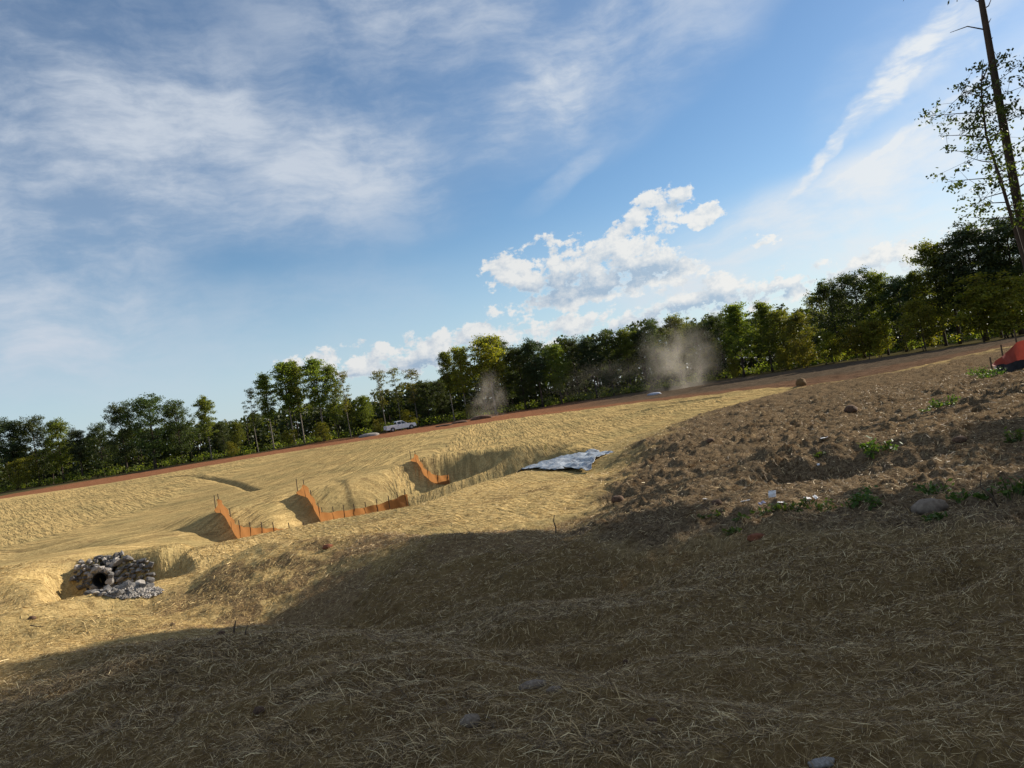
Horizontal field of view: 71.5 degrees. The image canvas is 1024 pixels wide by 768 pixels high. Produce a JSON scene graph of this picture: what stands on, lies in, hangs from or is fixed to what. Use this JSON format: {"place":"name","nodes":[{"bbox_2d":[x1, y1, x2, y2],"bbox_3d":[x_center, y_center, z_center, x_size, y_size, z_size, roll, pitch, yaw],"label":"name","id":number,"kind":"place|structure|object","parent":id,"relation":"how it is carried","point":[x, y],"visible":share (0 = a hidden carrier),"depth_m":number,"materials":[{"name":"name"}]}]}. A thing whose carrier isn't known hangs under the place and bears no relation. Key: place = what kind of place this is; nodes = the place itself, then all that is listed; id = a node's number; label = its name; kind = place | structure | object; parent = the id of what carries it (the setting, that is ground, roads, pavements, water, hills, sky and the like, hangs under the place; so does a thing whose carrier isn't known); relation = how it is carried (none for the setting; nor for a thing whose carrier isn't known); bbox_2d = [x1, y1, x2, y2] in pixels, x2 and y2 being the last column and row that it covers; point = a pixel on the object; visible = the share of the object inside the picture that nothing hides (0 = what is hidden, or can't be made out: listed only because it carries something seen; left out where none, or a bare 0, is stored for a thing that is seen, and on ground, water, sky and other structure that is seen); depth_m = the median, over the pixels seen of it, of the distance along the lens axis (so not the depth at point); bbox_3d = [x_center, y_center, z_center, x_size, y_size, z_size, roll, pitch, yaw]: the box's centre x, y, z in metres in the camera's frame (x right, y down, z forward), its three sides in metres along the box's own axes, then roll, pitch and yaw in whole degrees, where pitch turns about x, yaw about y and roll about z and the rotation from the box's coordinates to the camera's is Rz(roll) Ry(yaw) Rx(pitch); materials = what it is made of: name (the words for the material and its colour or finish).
{"place":"outdoors","nodes":[
{"label":"outdoors","id":0,"kind":"place"},
{"bbox_2d":[0,346,1023,767],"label":"straw covered ground","id":1,"kind":"structure","parent":0,"point":[58,528],"depth_m":6.63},
{"bbox_2d":[69,550,155,596],"bbox_3d":[-9.892,4.980,18.108,2.138,1.405,11.542,-8,-2,-34],"label":"culvert outlet","id":2,"kind":"object","parent":1,"relation":"on","point":[108,572],"visible":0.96,"depth_m":20.90,"materials":[{"name":"stone"}]},
{"bbox_2d":[104,584,164,599],"bbox_3d":[-7.113,3.904,13.370,1.118,0.295,0.662,-9,-1,0],"label":"gravel apron","id":3,"kind":"object","parent":1,"relation":"on","point":[145,592],"visible":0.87,"depth_m":13.27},
{"bbox_2d":[214,494,303,538],"bbox_3d":[-15.491,8.140,42.234,9.476,3.418,0.989,-10,-2,38],"label":"baffle fence","id":4,"kind":"object","parent":1,"relation":"on","point":[239,531],"visible":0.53,"depth_m":42.35,"materials":[{"name":"fabric"}]},
{"bbox_2d":[296,479,408,521],"bbox_3d":[-11.096,7.550,46.166,8.934,3.324,2.061,-10,-1,24],"label":"baffle fence","id":5,"kind":"object","parent":1,"relation":"on","point":[401,501],"visible":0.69,"depth_m":45.04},
{"bbox_2d":[409,451,449,484],"bbox_3d":[-6.391,6.322,53.044,0.634,2.855,4.613,-8,-2,-41],"label":"baffle fence","id":6,"kind":"object","parent":1,"relation":"on","point":[438,479],"visible":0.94,"depth_m":52.20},
{"bbox_2d":[459,714,479,727],"bbox_3d":[-0.219,1.730,3.657,0.111,0.060,0.092,-9,-1,0],"label":"rounded stone","id":7,"kind":"object","parent":1,"relation":"on","point":[469,718],"visible":0.89,"depth_m":3.63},
{"bbox_2d":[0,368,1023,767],"bbox_3d":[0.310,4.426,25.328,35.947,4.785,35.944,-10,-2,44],"label":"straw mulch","id":8,"kind":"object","parent":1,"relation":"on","point":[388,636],"visible":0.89,"depth_m":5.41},
{"bbox_2d":[518,679,545,689],"bbox_3d":[0.120,1.757,4.163,0.168,0.040,0.088,-9,-1,-6],"label":"flat stone","id":9,"kind":"object","parent":1,"relation":"on","point":[534,683],"visible":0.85,"depth_m":4.14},
{"bbox_2d":[518,449,612,471],"bbox_3d":[2.661,3.379,30.353,4.433,0.976,9.306,-9,-1,-19],"label":"plastic sheet","id":10,"kind":"object","parent":1,"relation":"on","point":[583,460],"visible":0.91,"depth_m":29.80,"materials":[{"name":"plastic"}]},
{"bbox_2d":[807,756,834,767],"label":"pale stone","id":11,"kind":"object","parent":1,"relation":"on","point":[823,762],"visible":0.98,"depth_m":2.71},
{"bbox_2d":[0,336,1023,498],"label":"dirt road","id":12,"kind":"structure","parent":0,"point":[838,372],"depth_m":101.59,"materials":[{"name":"soil"}]},
{"bbox_2d":[383,421,416,432],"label":"pickup truck","id":13,"kind":"object","parent":12,"relation":"on","point":[398,425],"visible":0.95,"depth_m":134.09,"materials":[{"name":"white paint"}]},
{"bbox_2d":[0,333,1023,495],"bbox_3d":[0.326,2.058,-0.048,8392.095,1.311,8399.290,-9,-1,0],"label":"forest floor","id":14,"kind":"structure","parent":0,"point":[915,350],"depth_m":139.54,"materials":[{"name":"soil"}]},
{"bbox_2d":[0,416,32,489],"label":"tree","id":15,"kind":"object","parent":14,"relation":"on","point":[9,426],"visible":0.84,"depth_m":149.31,"materials":[{"name":"green plant"}]},
{"bbox_2d":[0,454,44,488],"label":"thicket bush","id":16,"kind":"object","parent":14,"relation":"on","point":[22,477],"visible":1,"depth_m":145.22,"materials":[{"name":"green plant"}]},
{"bbox_2d":[5,414,61,485],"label":"oak tree","id":17,"kind":"object","parent":14,"relation":"on","point":[32,424],"visible":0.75,"depth_m":151.23,"materials":[{"name":"green plant"}]},
{"bbox_2d":[39,417,77,482],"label":"leafy tree","id":18,"kind":"object","parent":14,"relation":"on","point":[55,428],"visible":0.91,"depth_m":150.47,"materials":[{"name":"green plant"}]},
{"bbox_2d":[62,427,89,480],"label":"leafy tree","id":19,"kind":"object","parent":14,"relation":"on","point":[78,435],"visible":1,"depth_m":149.68,"materials":[{"name":"green plant"}]},
{"bbox_2d":[81,421,119,476],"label":"oak tree","id":20,"kind":"object","parent":14,"relation":"on","point":[97,430],"visible":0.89,"depth_m":151.29,"materials":[{"name":"green plant"}]},
{"bbox_2d":[100,402,138,472],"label":"oak tree","id":21,"kind":"object","parent":14,"relation":"on","point":[121,437],"visible":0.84,"depth_m":149.43,"materials":[{"name":"green plant"}]},
{"bbox_2d":[114,392,184,468],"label":"oak tree","id":22,"kind":"object","parent":14,"relation":"on","point":[148,423],"visible":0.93,"depth_m":147.83,"materials":[{"name":"green plant"}]},
{"bbox_2d":[157,400,199,463],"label":"oak tree","id":23,"kind":"object","parent":14,"relation":"on","point":[174,408],"visible":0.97,"depth_m":150.50,"materials":[{"name":"green plant"}]},
{"bbox_2d":[191,395,219,459],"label":"slender tree","id":24,"kind":"object","parent":14,"relation":"on","point":[206,407],"visible":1,"depth_m":148.56,"materials":[{"name":"green plant"}]},
{"bbox_2d":[213,420,230,457],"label":"oak tree","id":25,"kind":"object","parent":14,"relation":"on","point":[220,426],"visible":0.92,"depth_m":152.65,"materials":[{"name":"green plant"}]},
{"bbox_2d":[229,422,247,453],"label":"leafy tree","id":26,"kind":"object","parent":14,"relation":"on","point":[236,435],"visible":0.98,"depth_m":150.80,"materials":[{"name":"green plant"}]},
{"bbox_2d":[241,387,258,451],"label":"sparse tree","id":27,"kind":"object","parent":14,"relation":"on","point":[250,393],"visible":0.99,"depth_m":147.91,"materials":[{"name":"green plant"}]},
{"bbox_2d":[252,372,281,448],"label":"slender tree","id":28,"kind":"object","parent":14,"relation":"on","point":[263,386],"visible":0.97,"depth_m":148.73,"materials":[{"name":"green plant"}]},
{"bbox_2d":[267,360,303,443],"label":"slender tree","id":29,"kind":"object","parent":14,"relation":"on","point":[286,397],"visible":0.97,"depth_m":148.18,"materials":[{"name":"green plant"}]},
{"bbox_2d":[279,428,300,446],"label":"thicket bush","id":30,"kind":"object","parent":14,"relation":"on","point":[292,439],"visible":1,"depth_m":144.69,"materials":[{"name":"green plant"}]},
{"bbox_2d":[282,358,311,443],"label":"slender tree","id":31,"kind":"object","parent":14,"relation":"on","point":[295,391],"visible":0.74,"depth_m":149.49,"materials":[{"name":"green plant"}]},
{"bbox_2d":[294,356,337,440],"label":"slender tree","id":32,"kind":"object","parent":14,"relation":"on","point":[311,369],"visible":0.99,"depth_m":147.55,"materials":[{"name":"green plant"}]},
{"bbox_2d":[309,421,331,441],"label":"thicket bush","id":33,"kind":"object","parent":14,"relation":"on","point":[322,432],"visible":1,"depth_m":144.68,"materials":[{"name":"green plant"}]},
{"bbox_2d":[318,363,347,437],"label":"leafy tree","id":34,"kind":"object","parent":14,"relation":"on","point":[332,407],"visible":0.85,"depth_m":149.67,"materials":[{"name":"green plant"}]},
{"bbox_2d":[334,371,351,436],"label":"sparse tree","id":35,"kind":"object","parent":14,"relation":"on","point":[343,375],"visible":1,"depth_m":148.86,"materials":[{"name":"green plant"}]},
{"bbox_2d":[343,404,358,436],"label":"leafy tree","id":36,"kind":"object","parent":14,"relation":"on","point":[351,414],"visible":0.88,"depth_m":150.71,"materials":[{"name":"green plant"}]},
{"bbox_2d":[354,395,375,431],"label":"leafy tree","id":37,"kind":"object","parent":14,"relation":"on","point":[362,400],"visible":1,"depth_m":151.71,"materials":[{"name":"green plant"}]},
{"bbox_2d":[368,370,389,431],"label":"sparse tree","id":38,"kind":"object","parent":14,"relation":"on","point":[380,385],"visible":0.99,"depth_m":149.83,"materials":[{"name":"green plant"}]},
{"bbox_2d":[380,367,405,429],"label":"sparse tree","id":39,"kind":"object","parent":14,"relation":"on","point":[395,369],"visible":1,"depth_m":148.96,"materials":[{"name":"green plant"}]},
{"bbox_2d":[397,368,423,426],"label":"sparse tree","id":40,"kind":"object","parent":14,"relation":"on","point":[407,377],"visible":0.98,"depth_m":150.88,"materials":[{"name":"green plant"}]},
{"bbox_2d":[411,379,437,424],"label":"oak tree","id":41,"kind":"object","parent":14,"relation":"on","point":[426,393],"visible":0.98,"depth_m":150.55,"materials":[{"name":"green plant"}]},
{"bbox_2d":[430,379,451,422],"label":"oak tree","id":42,"kind":"object","parent":14,"relation":"on","point":[440,400],"visible":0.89,"depth_m":152.52,"materials":[{"name":"green plant"}]},
{"bbox_2d":[436,351,455,420],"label":"slender tree","id":43,"kind":"object","parent":14,"relation":"on","point":[446,376],"visible":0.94,"depth_m":148.63,"materials":[{"name":"green plant"}]},
{"bbox_2d":[443,346,474,417],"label":"yellowing tree","id":44,"kind":"object","parent":14,"relation":"on","point":[460,357],"visible":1,"depth_m":147.45,"materials":[{"name":"green plant"}]},
{"bbox_2d":[465,334,507,414],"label":"yellowing tree","id":45,"kind":"object","parent":14,"relation":"on","point":[489,350],"visible":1,"depth_m":146.96,"materials":[{"name":"green plant"}]},
{"bbox_2d":[478,339,521,411],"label":"oak tree","id":46,"kind":"object","parent":14,"relation":"on","point":[505,394],"visible":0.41,"depth_m":151.21,"materials":[{"name":"green plant"}]},
{"bbox_2d":[0,326,1017,491],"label":"undergrowth","id":47,"kind":"object","parent":14,"relation":"on","point":[34,483],"visible":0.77,"depth_m":149.37,"materials":[{"name":"green plant"}]},
{"bbox_2d":[0,264,1023,490],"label":"background wood","id":48,"kind":"object","parent":14,"relation":"on","point":[311,416],"visible":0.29,"depth_m":161.98,"materials":[{"name":"green plant"}]},
{"bbox_2d":[500,344,539,409],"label":"oak tree","id":49,"kind":"object","parent":14,"relation":"on","point":[517,383],"visible":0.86,"depth_m":149.40,"materials":[{"name":"green plant"}]},
{"bbox_2d":[514,337,552,406],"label":"tree","id":50,"kind":"object","parent":14,"relation":"on","point":[532,347],"visible":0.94,"depth_m":148.13,"materials":[{"name":"green plant"}]},
{"bbox_2d":[538,343,573,403],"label":"leafy tree","id":51,"kind":"object","parent":14,"relation":"on","point":[552,351],"visible":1,"depth_m":147.47,"materials":[{"name":"green plant"}]},
{"bbox_2d":[557,336,592,400],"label":"oak tree","id":52,"kind":"object","parent":14,"relation":"on","point":[568,344],"visible":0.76,"depth_m":150.48,"materials":[{"name":"green plant"}]},
{"bbox_2d":[571,334,606,398],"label":"pine tree","id":53,"kind":"object","parent":14,"relation":"on","point":[585,343],"visible":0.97,"depth_m":148.17,"materials":[{"name":"green plant"}]},
{"bbox_2d":[585,328,627,394],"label":"oak tree","id":54,"kind":"object","parent":14,"relation":"on","point":[606,337],"visible":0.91,"depth_m":148.92,"materials":[{"name":"green plant"}]},
{"bbox_2d":[609,326,644,392],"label":"leafy tree","id":55,"kind":"object","parent":14,"relation":"on","point":[625,333],"visible":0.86,"depth_m":149.35,"materials":[{"name":"green plant"}]},
{"bbox_2d":[626,327,654,388],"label":"pine tree","id":56,"kind":"object","parent":14,"relation":"on","point":[641,346],"visible":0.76,"depth_m":150.03,"materials":[{"name":"green plant"}]},
{"bbox_2d":[636,317,668,387],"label":"oak tree","id":57,"kind":"object","parent":14,"relation":"on","point":[654,367],"visible":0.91,"depth_m":149.25,"materials":[{"name":"green plant"}]},
{"bbox_2d":[650,312,696,384],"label":"leafy tree","id":58,"kind":"object","parent":14,"relation":"on","point":[677,326],"visible":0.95,"depth_m":145.54,"materials":[{"name":"green plant"}]},
{"bbox_2d":[677,320,713,381],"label":"oak tree","id":59,"kind":"object","parent":14,"relation":"on","point":[693,331],"visible":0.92,"depth_m":143.26,"materials":[{"name":"green plant"}]},
{"bbox_2d":[700,334,720,374],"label":"leafy tree","id":60,"kind":"object","parent":14,"relation":"on","point":[712,365],"visible":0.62,"depth_m":143.59,"materials":[{"name":"green plant"}]},
{"bbox_2d":[699,312,736,378],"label":"oak tree","id":61,"kind":"object","parent":14,"relation":"on","point":[715,322],"visible":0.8,"depth_m":142.53,"materials":[{"name":"green plant"}]},
{"bbox_2d":[726,358,742,377],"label":"thicket bush","id":62,"kind":"object","parent":14,"relation":"on","point":[734,367],"visible":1,"depth_m":135.77,"materials":[{"name":"green plant"}]},
{"bbox_2d":[720,301,768,376],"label":"pointed tree","id":63,"kind":"object","parent":14,"relation":"on","point":[735,323],"visible":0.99,"depth_m":139.13,"materials":[{"name":"green plant"}]},
{"bbox_2d":[743,299,787,372],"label":"pointed tree","id":64,"kind":"object","parent":14,"relation":"on","point":[762,310],"visible":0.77,"depth_m":137.48,"materials":[{"name":"green plant"}]},
{"bbox_2d":[761,309,801,362],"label":"browning tree","id":65,"kind":"object","parent":14,"relation":"on","point":[780,316],"visible":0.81,"depth_m":135.03,"materials":[{"name":"green plant"}]},
{"bbox_2d":[771,348,792,370],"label":"thicket bush","id":66,"kind":"object","parent":14,"relation":"on","point":[780,351],"visible":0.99,"depth_m":129.70,"materials":[{"name":"green plant"}]},
{"bbox_2d":[778,308,815,367],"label":"browning tree","id":67,"kind":"object","parent":14,"relation":"on","point":[798,318],"visible":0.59,"depth_m":133.49,"materials":[{"name":"green plant"}]},
{"bbox_2d":[782,337,821,367],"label":"thicket bush","id":68,"kind":"object","parent":14,"relation":"on","point":[805,357],"visible":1,"depth_m":127.82,"materials":[{"name":"green plant"}]},
{"bbox_2d":[799,296,826,363],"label":"sparse tree","id":69,"kind":"object","parent":14,"relation":"on","point":[814,332],"visible":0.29,"depth_m":131.97,"materials":[{"name":"green plant"}]},
{"bbox_2d":[813,331,846,363],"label":"thicket bush","id":70,"kind":"object","parent":14,"relation":"on","point":[824,343],"visible":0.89,"depth_m":125.72,"materials":[{"name":"green plant"}]},
{"bbox_2d":[802,277,861,361],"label":"oak tree","id":71,"kind":"object","parent":14,"relation":"on","point":[824,288],"visible":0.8,"depth_m":127.69,"materials":[{"name":"green plant"}]},
{"bbox_2d":[817,264,884,358],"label":"oak tree","id":72,"kind":"object","parent":14,"relation":"on","point":[853,281],"visible":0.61,"depth_m":125.09,"materials":[{"name":"green plant"}]},
{"bbox_2d":[828,318,888,360],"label":"thicket bush","id":73,"kind":"object","parent":14,"relation":"on","point":[855,330],"visible":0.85,"depth_m":121.35,"materials":[{"name":"green plant"}]},
{"bbox_2d":[851,319,897,356],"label":"thicket bush","id":74,"kind":"object","parent":14,"relation":"on","point":[875,336],"visible":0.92,"depth_m":119.65,"materials":[{"name":"green plant"}]},
{"bbox_2d":[858,268,903,354],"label":"leafy tree","id":75,"kind":"object","parent":14,"relation":"on","point":[872,285],"visible":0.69,"depth_m":123.20,"materials":[{"name":"green plant"}]},
{"bbox_2d":[876,275,920,351],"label":"tree","id":76,"kind":"object","parent":14,"relation":"on","point":[896,283],"visible":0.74,"depth_m":121.72,"materials":[{"name":"green plant"}]},
{"bbox_2d":[896,269,934,348],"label":"leafy tree","id":77,"kind":"object","parent":14,"relation":"on","point":[910,276],"visible":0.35,"depth_m":120.65,"materials":[{"name":"green plant"}]},
{"bbox_2d":[890,298,947,350],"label":"thicket bush","id":78,"kind":"object","parent":14,"relation":"on","point":[928,334],"visible":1,"depth_m":114.50,"materials":[{"name":"green plant"}]},
{"bbox_2d":[899,237,964,345],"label":"leafy tree","id":79,"kind":"object","parent":14,"relation":"on","point":[928,250],"visible":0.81,"depth_m":118.15,"materials":[{"name":"green plant"}]},
{"bbox_2d":[923,248,968,343],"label":"tree","id":80,"kind":"object","parent":14,"relation":"on","point":[943,289],"visible":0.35,"depth_m":117.53,"materials":[{"name":"green plant"}]},
{"bbox_2d":[934,219,1019,340],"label":"leafy tree","id":81,"kind":"object","parent":14,"relation":"on","point":[963,238],"visible":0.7,"depth_m":114.34,"materials":[{"name":"green plant"}]},
{"bbox_2d":[933,273,1023,341],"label":"thicket bush","id":82,"kind":"object","parent":14,"relation":"on","point":[961,297],"visible":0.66,"depth_m":110.96,"materials":[{"name":"green plant"}]},
{"bbox_2d":[937,270,1023,337],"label":"thicket bush","id":83,"kind":"object","parent":14,"relation":"on","point":[1003,303],"visible":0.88,"depth_m":108.92,"materials":[{"name":"green plant"}]},
{"bbox_2d":[966,247,1018,337],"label":"leafy tree","id":84,"kind":"object","parent":14,"relation":"on","point":[1001,333],"visible":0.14,"depth_m":115.08,"materials":[{"name":"green plant"}]},
{"bbox_2d":[971,214,1023,334],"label":"leafy tree","id":85,"kind":"object","parent":14,"relation":"on","point":[1007,228],"visible":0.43,"depth_m":113.69,"materials":[{"name":"green plant"}]},
{"bbox_2d":[994,226,1023,306],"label":"oak tree","id":86,"kind":"object","parent":14,"relation":"on","point":[1016,270],"visible":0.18,"depth_m":113.45,"materials":[{"name":"green plant"}]},
{"bbox_2d":[0,0,1023,466],"label":"sky","id":87,"kind":"structure","parent":0,"point":[197,197],"materials":[{"name":"blue"}]},
{"bbox_2d":[547,347,1023,552],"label":"bare soil hillside","id":88,"kind":"structure","parent":0,"point":[955,368],"depth_m":12.32,"materials":[{"name":"soil"}]},
{"bbox_2d":[775,496,820,511],"bbox_3d":[3.345,1.410,8.300,0.464,0.174,0.346,-8,-1,-28],"label":"weed","id":89,"kind":"object","parent":88,"relation":"on","point":[802,503],"visible":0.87,"depth_m":8.28,"materials":[{"name":"green plant"}]},
{"bbox_2d":[840,485,877,507],"bbox_3d":[3.911,1.276,8.007,0.399,0.293,0.318,-9,-1,-21],"label":"weed","id":90,"kind":"object","parent":88,"relation":"on","point":[857,500],"visible":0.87,"depth_m":7.98,"materials":[{"name":"green plant"}]},
{"bbox_2d":[858,435,902,458],"bbox_3d":[6.168,1.068,12.025,0.639,0.372,0.712,-9,-1,0],"label":"weed","id":91,"kind":"object","parent":88,"relation":"on","point":[867,445],"visible":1,"depth_m":11.97,"materials":[{"name":"green plant"}]},
{"bbox_2d":[910,498,948,514],"bbox_3d":[4.307,1.256,7.343,0.376,0.138,0.260,-9,-1,0],"label":"boulder","id":92,"kind":"object","parent":88,"relation":"on","point":[923,506],"visible":0.92,"depth_m":7.26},
{"bbox_2d":[913,478,953,494],"bbox_3d":[4.748,1.182,8.052,0.258,0.215,0.406,-8,-1,-24],"label":"weed","id":93,"kind":"object","parent":88,"relation":"on","point":[932,488],"visible":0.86,"depth_m":8.01,"materials":[{"name":"green plant"}]},
{"bbox_2d":[928,394,960,407],"bbox_3d":[11.088,0.458,18.194,0.768,0.323,0.536,-9,-1,0],"label":"weed","id":94,"kind":"object","parent":88,"relation":"on","point":[940,404],"visible":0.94,"depth_m":18.21,"materials":[{"name":"green plant"}]},
{"bbox_2d":[945,488,972,502],"bbox_3d":[4.740,1.194,7.530,0.269,0.165,0.338,-10,-2,32],"label":"weed","id":95,"kind":"object","parent":88,"relation":"on","point":[952,495],"visible":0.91,"depth_m":7.51,"materials":[{"name":"green plant"}]},
{"bbox_2d":[903,0,1023,249],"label":"tall bare tree","id":96,"kind":"object","parent":88,"relation":"on","point":[988,37],"visible":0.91,"depth_m":20.09,"materials":[{"name":"brown plant"}]},
{"bbox_2d":[914,48,1023,268],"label":"leafy sapling","id":97,"kind":"object","parent":88,"relation":"on","point":[1002,110],"visible":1,"depth_m":19.48,"materials":[{"name":"green plant"}]},
{"bbox_2d":[966,367,1006,378],"bbox_3d":[17.701,-0.403,26.314,1.340,0.471,0.987,-9,-1,-7],"label":"weed","id":98,"kind":"object","parent":88,"relation":"on","point":[987,375],"visible":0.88,"depth_m":26.26,"materials":[{"name":"green plant"}]},
{"bbox_2d":[989,330,1023,372],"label":"orange fence","id":99,"kind":"object","parent":88,"relation":"on","point":[1011,359],"visible":0.79,"depth_m":27.77,"materials":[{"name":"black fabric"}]},
{"bbox_2d":[992,475,1023,499],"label":"weed","id":100,"kind":"object","parent":88,"relation":"on","point":[1014,488],"visible":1,"depth_m":6.88,"materials":[{"name":"green plant"}]},
{"bbox_2d":[1000,427,1023,442],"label":"weed","id":101,"kind":"object","parent":88,"relation":"on","point":[1020,436],"visible":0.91,"depth_m":10.47,"materials":[{"name":"green plant"}]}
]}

